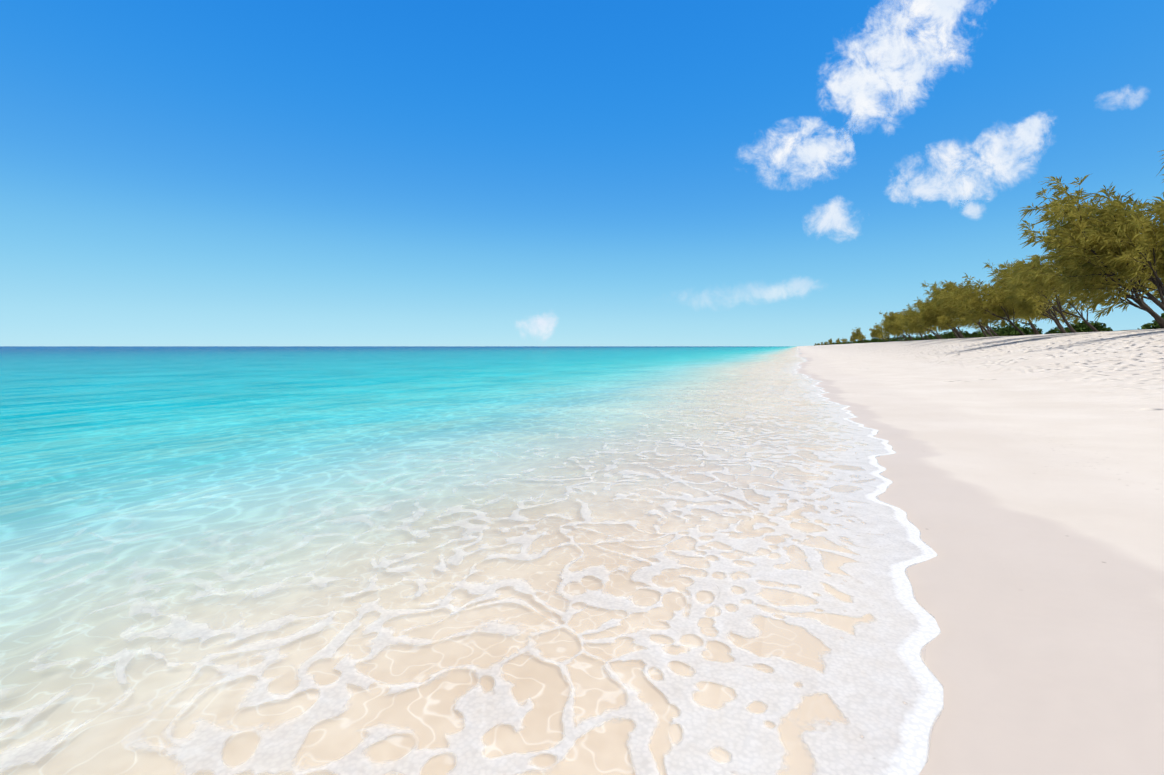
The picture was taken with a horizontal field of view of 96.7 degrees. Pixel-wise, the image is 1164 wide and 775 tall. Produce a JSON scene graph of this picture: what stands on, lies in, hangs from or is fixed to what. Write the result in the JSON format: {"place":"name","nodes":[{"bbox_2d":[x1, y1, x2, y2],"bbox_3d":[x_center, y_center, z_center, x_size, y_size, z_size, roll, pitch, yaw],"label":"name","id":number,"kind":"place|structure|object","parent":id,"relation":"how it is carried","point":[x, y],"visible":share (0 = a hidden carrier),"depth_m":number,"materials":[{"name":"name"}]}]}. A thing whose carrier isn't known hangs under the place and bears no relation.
{"place":"outdoors","nodes":[
{"label":"outdoors","id":0,"kind":"place"},
{"bbox_2d":[0,346,943,774],"bbox_3d":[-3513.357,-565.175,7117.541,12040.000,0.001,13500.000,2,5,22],"label":"sea water","id":1,"kind":"structure","parent":0,"point":[456,560],"depth_m":2.90,"materials":[{"name":"teal liquid"}]},
{"bbox_2d":[519,318,552,337],"bbox_3d":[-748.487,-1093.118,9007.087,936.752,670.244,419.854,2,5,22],"label":"cloud","id":2,"kind":"structure","parent":0,"point":[539,324],"depth_m":9007.17,"materials":[{"name":"white"}]},
{"bbox_2d":[0,0,1163,345],"label":"sky","id":3,"kind":"structure","parent":0,"point":[173,172],"materials":[{"name":"blue"}]},
{"bbox_2d":[754,109,862,178],"bbox_3d":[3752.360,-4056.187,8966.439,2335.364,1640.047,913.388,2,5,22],"label":"cloud","id":4,"kind":"structure","parent":0,"point":[819,152],"depth_m":8965.50,"materials":[{"name":"white"}]},
{"bbox_2d":[811,201,855,233],"bbox_3d":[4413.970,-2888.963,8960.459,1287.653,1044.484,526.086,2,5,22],"label":"cloud","id":5,"kind":"structure","parent":0,"point":[832,216],"depth_m":8960.98,"materials":[{"name":"white"}]},
{"bbox_2d":[828,0,966,143],"bbox_3d":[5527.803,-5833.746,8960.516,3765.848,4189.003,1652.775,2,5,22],"label":"cloud","id":6,"kind":"structure","parent":0,"point":[860,84],"depth_m":8952.74,"materials":[{"name":"white"}]},
{"bbox_2d":[894,117,1044,207],"bbox_3d":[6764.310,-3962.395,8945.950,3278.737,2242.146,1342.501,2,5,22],"label":"cloud","id":7,"kind":"structure","parent":0,"point":[1026,135],"depth_m":8939.79,"materials":[{"name":"white"}]},
{"bbox_2d":[961,203,979,215],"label":"cloud","id":8,"kind":"structure","parent":0,"point":[970,209],"depth_m":8939.38,"materials":[{"name":"white"}]},
{"bbox_2d":[797,329,1163,774],"bbox_3d":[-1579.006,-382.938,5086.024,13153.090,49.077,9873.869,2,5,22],"label":"sand ground","id":9,"kind":"structure","parent":0,"point":[1024,491],"depth_m":3.47,"materials":[{"name":"beige sand"}]},
{"bbox_2d":[850,327,863,342],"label":"tree","id":10,"kind":"object","parent":9,"relation":"on","point":[856,335],"visible":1,"depth_m":170.75,"materials":[{"name":"green plant"}]},
{"bbox_2d":[869,338,882,342],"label":"bush","id":11,"kind":"object","parent":9,"relation":"on","point":[873,340],"visible":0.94,"depth_m":145.86,"materials":[{"name":"green plant"}]},
{"bbox_2d":[869,323,885,341],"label":"tree","id":12,"kind":"object","parent":9,"relation":"on","point":[876,333],"visible":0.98,"depth_m":131.52,"materials":[{"name":"green plant"}]},
{"bbox_2d":[880,329,890,341],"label":"tree","id":13,"kind":"object","parent":9,"relation":"on","point":[883,335],"visible":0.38,"depth_m":137.25,"materials":[{"name":"green plant"}]},
{"bbox_2d":[880,312,907,340],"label":"tree","id":14,"kind":"object","parent":9,"relation":"on","point":[887,328],"visible":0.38,"depth_m":104.55,"materials":[{"name":"green plant"}]},
{"bbox_2d":[879,311,912,340],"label":"tree","id":15,"kind":"object","parent":9,"relation":"on","point":[891,317],"visible":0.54,"depth_m":98.12,"materials":[{"name":"green plant"}]},
{"bbox_2d":[891,334,909,341],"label":"bush","id":16,"kind":"object","parent":9,"relation":"on","point":[896,339],"visible":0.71,"depth_m":135.91,"materials":[{"name":"green plant"}]},
{"bbox_2d":[890,319,929,339],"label":"tree","id":17,"kind":"object","parent":9,"relation":"on","point":[898,322],"visible":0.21,"depth_m":95.16,"materials":[{"name":"green plant"}]},
{"bbox_2d":[899,307,924,339],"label":"tree","id":18,"kind":"object","parent":9,"relation":"on","point":[903,311],"visible":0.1,"depth_m":88.15,"materials":[{"name":"green plant"}]},
{"bbox_2d":[893,305,939,338],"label":"tree","id":19,"kind":"object","parent":9,"relation":"on","point":[910,318],"visible":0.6,"depth_m":80.29,"materials":[{"name":"green plant"}]},
{"bbox_2d":[910,336,923,340],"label":"bush","id":20,"kind":"object","parent":9,"relation":"on","point":[916,338],"visible":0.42,"depth_m":117.50,"materials":[{"name":"green plant"}]},
{"bbox_2d":[906,304,941,338],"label":"tree","id":21,"kind":"object","parent":9,"relation":"on","point":[935,329],"visible":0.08,"depth_m":84.48,"materials":[{"name":"green plant"}]},
{"bbox_2d":[918,333,938,339],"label":"bush","id":22,"kind":"object","parent":9,"relation":"on","point":[930,336],"visible":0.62,"depth_m":104.81,"materials":[{"name":"green plant"}]},
{"bbox_2d":[913,285,961,337],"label":"tree","id":23,"kind":"object","parent":9,"relation":"on","point":[930,317],"visible":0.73,"depth_m":66.14,"materials":[{"name":"green plant"}]},
{"bbox_2d":[918,298,963,337],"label":"tree","id":24,"kind":"object","parent":9,"relation":"on","point":[959,331],"visible":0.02,"depth_m":75.31,"materials":[{"name":"green plant"}]},
{"bbox_2d":[920,280,993,336],"bbox_3d":[41.785,-8.722,57.506,6.613,6.899,4.760,0,5,-2],"label":"tree","id":25,"kind":"object","parent":9,"relation":"on","point":[952,287],"visible":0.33,"depth_m":57.18,"materials":[{"name":"green plant"}]},
{"bbox_2d":[944,329,969,338],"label":"bush","id":26,"kind":"object","parent":9,"relation":"on","point":[950,335],"visible":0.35,"depth_m":87.66,"materials":[{"name":"green plant"}]},
{"bbox_2d":[931,304,997,335],"bbox_3d":[47.166,-9.067,63.733,7.508,6.420,5.498,2,5,28],"label":"tree","id":27,"kind":"object","parent":9,"relation":"on","point":[976,326],"visible":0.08,"depth_m":64.53,"materials":[{"name":"green plant"}]},
{"bbox_2d":[950,285,987,336],"bbox_3d":[44.008,-8.691,59.950,5.074,6.406,3.226,-1,5,-15],"label":"tree","id":28,"kind":"object","parent":9,"relation":"on","point":[983,331],"visible":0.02,"depth_m":59.48,"materials":[{"name":"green plant"}]},
{"bbox_2d":[968,330,985,337],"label":"bush","id":29,"kind":"object","parent":9,"relation":"on","point":[976,334],"visible":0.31,"depth_m":79.24,"materials":[{"name":"green plant"}]},
{"bbox_2d":[938,270,1024,334],"bbox_3d":[39.179,-8.114,50.677,7.884,6.741,5.774,2,5,18],"label":"tree","id":30,"kind":"object","parent":9,"relation":"on","point":[982,312],"visible":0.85,"depth_m":50.99,"materials":[{"name":"green plant"}]},
{"bbox_2d":[982,323,1024,336],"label":"bush","id":31,"kind":"object","parent":9,"relation":"on","point":[997,329],"visible":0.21,"depth_m":72.58,"materials":[{"name":"green plant"}]},
{"bbox_2d":[973,263,1040,334],"bbox_3d":[42.405,-8.694,52.056,5.991,7.561,5.771,-4,6,-43],"label":"tree","id":32,"kind":"object","parent":9,"relation":"on","point":[1011,315],"visible":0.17,"depth_m":51.87,"materials":[{"name":"green plant"}]},
{"bbox_2d":[993,322,1042,336],"bbox_3d":[54.641,-7.211,65.180,5.220,2.118,5.594,4,6,43],"label":"bush","id":33,"kind":"object","parent":9,"relation":"on","point":[1010,329],"visible":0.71,"depth_m":64.26,"materials":[{"name":"green plant"}]},
{"bbox_2d":[982,259,1066,332],"bbox_3d":[38.458,-7.736,44.648,6.613,6.899,4.760,-2,5,-22],"label":"tree","id":34,"kind":"object","parent":9,"relation":"on","point":[1028,312],"visible":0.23,"depth_m":44.85,"materials":[{"name":"green plant"}]},
{"bbox_2d":[998,254,1075,332],"bbox_3d":[36.613,-7.464,42.166,5.341,6.744,3.396,0,5,-2],"label":"tree","id":35,"kind":"object","parent":9,"relation":"on","point":[1020,292],"visible":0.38,"depth_m":41.50,"materials":[{"name":"green plant"}]},
{"bbox_2d":[995,265,1098,331],"bbox_3d":[42.860,-8.055,47.871,8.259,7.062,6.048,3,6,37],"label":"tree","id":36,"kind":"object","parent":9,"relation":"on","point":[1071,302],"visible":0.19,"depth_m":47.53,"materials":[{"name":"green plant"}]},
{"bbox_2d":[1045,326,1063,333],"bbox_3d":[54.700,-6.380,59.652,2.787,1.354,2.675,-4,6,-42],"label":"bush","id":37,"kind":"object","parent":9,"relation":"on","point":[1055,330],"visible":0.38,"depth_m":59.53,"materials":[{"name":"green plant"}]},
{"bbox_2d":[1003,194,1163,328],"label":"tree","id":38,"kind":"object","parent":9,"relation":"on","point":[1125,295],"visible":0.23,"depth_m":34.25,"materials":[{"name":"green plant"}]},
{"bbox_2d":[1059,321,1112,332],"bbox_3d":[50.469,-5.884,51.557,4.559,1.692,4.377,3,5,29],"label":"bush","id":39,"kind":"object","parent":9,"relation":"on","point":[1097,322],"visible":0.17,"depth_m":50.91,"materials":[{"name":"green plant"}]},
{"bbox_2d":[1067,322,1109,332],"bbox_3d":[48.155,-5.600,49.173,3.221,1.470,3.123,-3,6,-35],"label":"bush","id":40,"kind":"object","parent":9,"relation":"on","point":[1084,327],"visible":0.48,"depth_m":48.73,"materials":[{"name":"green plant"}]},
{"bbox_2d":[1018,175,1163,310],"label":"tree","id":41,"kind":"object","parent":9,"relation":"on","point":[1117,234],"visible":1,"depth_m":28.91,"materials":[{"name":"green plant"}]},
{"bbox_2d":[1120,262,1160,300],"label":"tree","id":42,"kind":"object","parent":9,"relation":"on","point":[1150,285],"visible":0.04,"depth_m":34.92,"materials":[{"name":"green plant"}]},
{"bbox_2d":[1123,189,1163,302],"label":"tree","id":43,"kind":"object","parent":9,"relation":"on","point":[1156,208],"visible":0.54,"depth_m":28.72,"materials":[{"name":"green plant"}]},
{"bbox_2d":[1138,314,1163,328],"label":"bush","id":44,"kind":"object","parent":9,"relation":"on","point":[1154,324],"visible":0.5,"depth_m":37.76,"materials":[{"name":"green plant"}]}
]}

